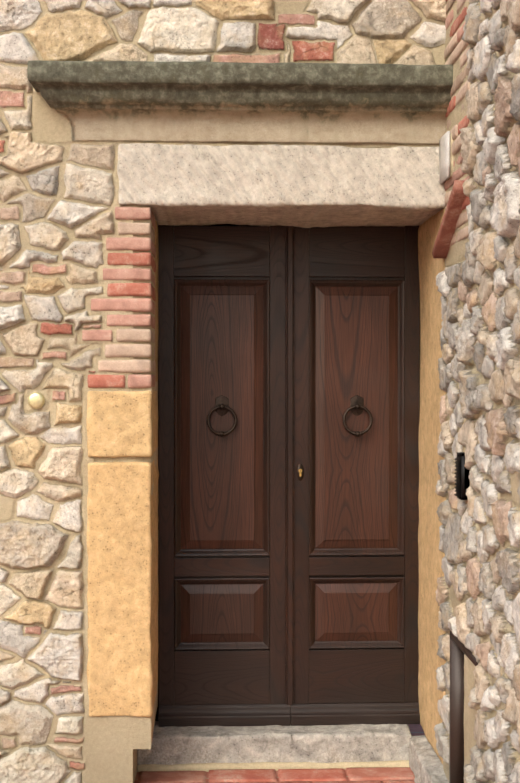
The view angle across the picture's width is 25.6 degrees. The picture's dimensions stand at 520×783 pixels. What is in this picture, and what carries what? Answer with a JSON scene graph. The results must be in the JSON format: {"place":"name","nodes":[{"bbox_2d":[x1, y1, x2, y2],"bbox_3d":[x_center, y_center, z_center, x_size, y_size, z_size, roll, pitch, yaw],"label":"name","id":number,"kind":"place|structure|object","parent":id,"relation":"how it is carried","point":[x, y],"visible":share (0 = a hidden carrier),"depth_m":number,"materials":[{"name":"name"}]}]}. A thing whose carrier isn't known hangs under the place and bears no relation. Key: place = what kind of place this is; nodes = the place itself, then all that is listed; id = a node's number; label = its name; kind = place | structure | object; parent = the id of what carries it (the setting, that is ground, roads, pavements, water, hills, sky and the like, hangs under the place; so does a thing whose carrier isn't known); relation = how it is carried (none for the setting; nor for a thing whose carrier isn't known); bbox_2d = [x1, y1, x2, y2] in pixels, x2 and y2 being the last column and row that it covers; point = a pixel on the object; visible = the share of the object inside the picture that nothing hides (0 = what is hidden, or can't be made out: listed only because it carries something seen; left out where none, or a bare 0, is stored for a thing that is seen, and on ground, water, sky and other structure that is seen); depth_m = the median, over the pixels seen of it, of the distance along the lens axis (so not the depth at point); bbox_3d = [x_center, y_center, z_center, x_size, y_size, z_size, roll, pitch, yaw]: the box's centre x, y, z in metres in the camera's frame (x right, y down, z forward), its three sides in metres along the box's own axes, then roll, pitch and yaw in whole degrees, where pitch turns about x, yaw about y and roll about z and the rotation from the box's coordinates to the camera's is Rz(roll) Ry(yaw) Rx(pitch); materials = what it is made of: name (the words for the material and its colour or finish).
{"place":"outdoors","nodes":[
{"label":"outdoors","id":0,"kind":"place"},
{"bbox_2d":[0,0,446,782],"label":"stone wall","id":1,"kind":"structure","parent":0,"point":[58,200],"depth_m":4.44,"materials":[{"name":"beige stone"}]},
{"bbox_2d":[155,224,402,720],"bbox_3d":[0.127,0.346,5.103,1.249,2.259,0.040,0,1,-2],"label":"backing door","id":2,"kind":"structure","parent":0,"point":[157,716],"depth_m":5.07,"materials":[{"name":"brown wood"}]},
{"bbox_2d":[134,724,424,782],"bbox_3d":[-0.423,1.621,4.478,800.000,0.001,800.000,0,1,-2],"label":"ground sheet","id":3,"kind":"object","parent":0,"point":[416,729],"depth_m":5.36,"materials":[{"name":"ceramic"}]},
{"bbox_2d":[94,147,382,782],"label":"wall mortar","id":4,"kind":"object","parent":3,"relation":"on","point":[133,458],"depth_m":4.47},
{"bbox_2d":[28,392,44,408],"bbox_3d":[-0.868,0.035,4.438,0.066,0.066,0.034,0,1,-2],"label":"doorbell","id":5,"kind":"object","parent":4,"relation":"attached to","point":[36,400],"visible":1,"depth_m":4.42,"materials":[{"name":"gold metal"}]},
{"bbox_2d":[82,207,155,387],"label":"brick quoins","id":6,"kind":"object","parent":4,"relation":"attached to","point":[133,305],"visible":0.81,"depth_m":4.44,"materials":[{"name":"red brick"}]},
{"bbox_2d":[27,60,452,143],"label":"cornice","id":7,"kind":"structure","parent":4,"relation":"attached to","point":[285,102],"depth_m":4.36,"materials":[{"name":"grey stone"}]},
{"bbox_2d":[86,208,445,763],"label":"jamb sandstone blocks","id":8,"kind":"structure","parent":4,"relation":"attached to","point":[122,580],"depth_m":4.45,"materials":[{"name":"beige stone"}]},
{"bbox_2d":[117,143,445,227],"bbox_3d":[0.098,-0.840,4.758,1.335,0.250,0.633,0,1,-2],"label":"door lintel","id":9,"kind":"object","parent":4,"relation":"attached to","point":[306,186],"visible":0.9,"depth_m":4.46,"materials":[{"name":"beige stone"}]},
{"bbox_2d":[158,225,419,726],"bbox_3d":[0.130,0.365,5.041,1.150,2.203,0.079,0,1,-2],"label":"double door stained wood","id":10,"kind":"object","parent":9,"relation":"attached to","point":[286,596],"visible":0.98,"depth_m":5.03,"materials":[{"name":"brown wood"}]},
{"bbox_2d":[207,395,236,436],"bbox_3d":[-0.166,0.107,4.997,0.134,0.183,0.046,0,1,-2],"label":"door knocker","id":11,"kind":"object","parent":10,"relation":"attached to","point":[221,407],"visible":1,"depth_m":4.99,"materials":[{"name":"metal"}]},
{"bbox_2d":[296,464,303,480],"bbox_3d":[0.177,0.355,5.032,0.035,0.075,0.005,0,1,-2],"label":"keyhole escutcheon","id":12,"kind":"object","parent":10,"relation":"attached to","point":[299,466],"visible":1,"depth_m":5.03,"materials":[{"name":"metal"}]},
{"bbox_2d":[343,395,372,436],"bbox_3d":[0.428,0.106,5.020,0.134,0.183,0.046,0,1,-2],"label":"door knocker","id":13,"kind":"object","parent":10,"relation":"attached to","point":[356,407],"visible":1,"depth_m":5.01,"materials":[{"name":"metal"}]},
{"bbox_2d":[432,0,469,257],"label":"brick edging","id":14,"kind":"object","parent":4,"relation":"attached to","point":[457,201],"depth_m":4.23,"materials":[{"name":"red brick"}]},
{"bbox_2d":[446,133,453,180],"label":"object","id":15,"kind":"object","parent":14,"relation":"attached to","point":[451,161],"visible":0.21,"depth_m":4.32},
{"bbox_2d":[439,131,449,183],"bbox_3d":[0.709,-0.897,4.393,0.012,0.173,0.158,0,1,-2],"label":"house number tile","id":16,"kind":"object","parent":15,"relation":"attached to","point":[444,158],"visible":1,"depth_m":4.37,"materials":[{"name":"white ceramic"}]},
{"bbox_2d":[434,0,519,782],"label":"stone wall","id":17,"kind":"structure","parent":4,"relation":"attached to","point":[477,592],"depth_m":3.76,"materials":[{"name":"grey stone"}]},
{"bbox_2d":[454,452,469,499],"bbox_3d":[0.737,0.302,4.090,0.070,0.164,0.079,0,1,-2],"label":"side wall iron vent","id":18,"kind":"object","parent":17,"relation":"attached to","point":[462,480],"visible":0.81,"depth_m":4.05,"materials":[{"name":"black metal"}]},
{"bbox_2d":[137,760,408,771],"bbox_3d":[0.069,1.608,4.889,1.190,0.050,0.043,0,1,-2],"label":"mortar strip","id":19,"kind":"object","parent":3,"relation":"on","point":[207,767],"visible":0.58,"depth_m":4.87,"materials":[{"name":"beige concrete"}]},
{"bbox_2d":[137,721,410,764],"bbox_3d":[0.061,1.547,5.015,1.198,0.179,0.262,0,1,-2],"label":"doorstep stone","id":20,"kind":"object","parent":3,"relation":"on","point":[172,745],"visible":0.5,"depth_m":4.90,"materials":[{"name":"grey stone"}]},
{"bbox_2d":[138,767,414,782],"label":"brick step","id":21,"kind":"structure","parent":3,"relation":"on","point":[378,775],"depth_m":4.78,"materials":[{"name":"red brick"}]},
{"bbox_2d":[408,735,448,782],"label":"wall foot kerb","id":22,"kind":"structure","parent":3,"relation":"on","point":[425,765],"depth_m":4.65,"materials":[{"name":"stone"}]},
{"bbox_3d":[1.303,-0.070,3.321,1.046,3.606,2.406,0,1,-2],"label":"side wall mortar","id":23,"kind":"object","parent":3,"relation":"on","visible":0},
{"bbox_2d":[449,631,477,782],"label":"meter niche frame","id":24,"kind":"object","parent":23,"relation":"attached to","point":[458,649],"visible":0.45,"depth_m":4.37,"materials":[{"name":"metal"}]}
]}

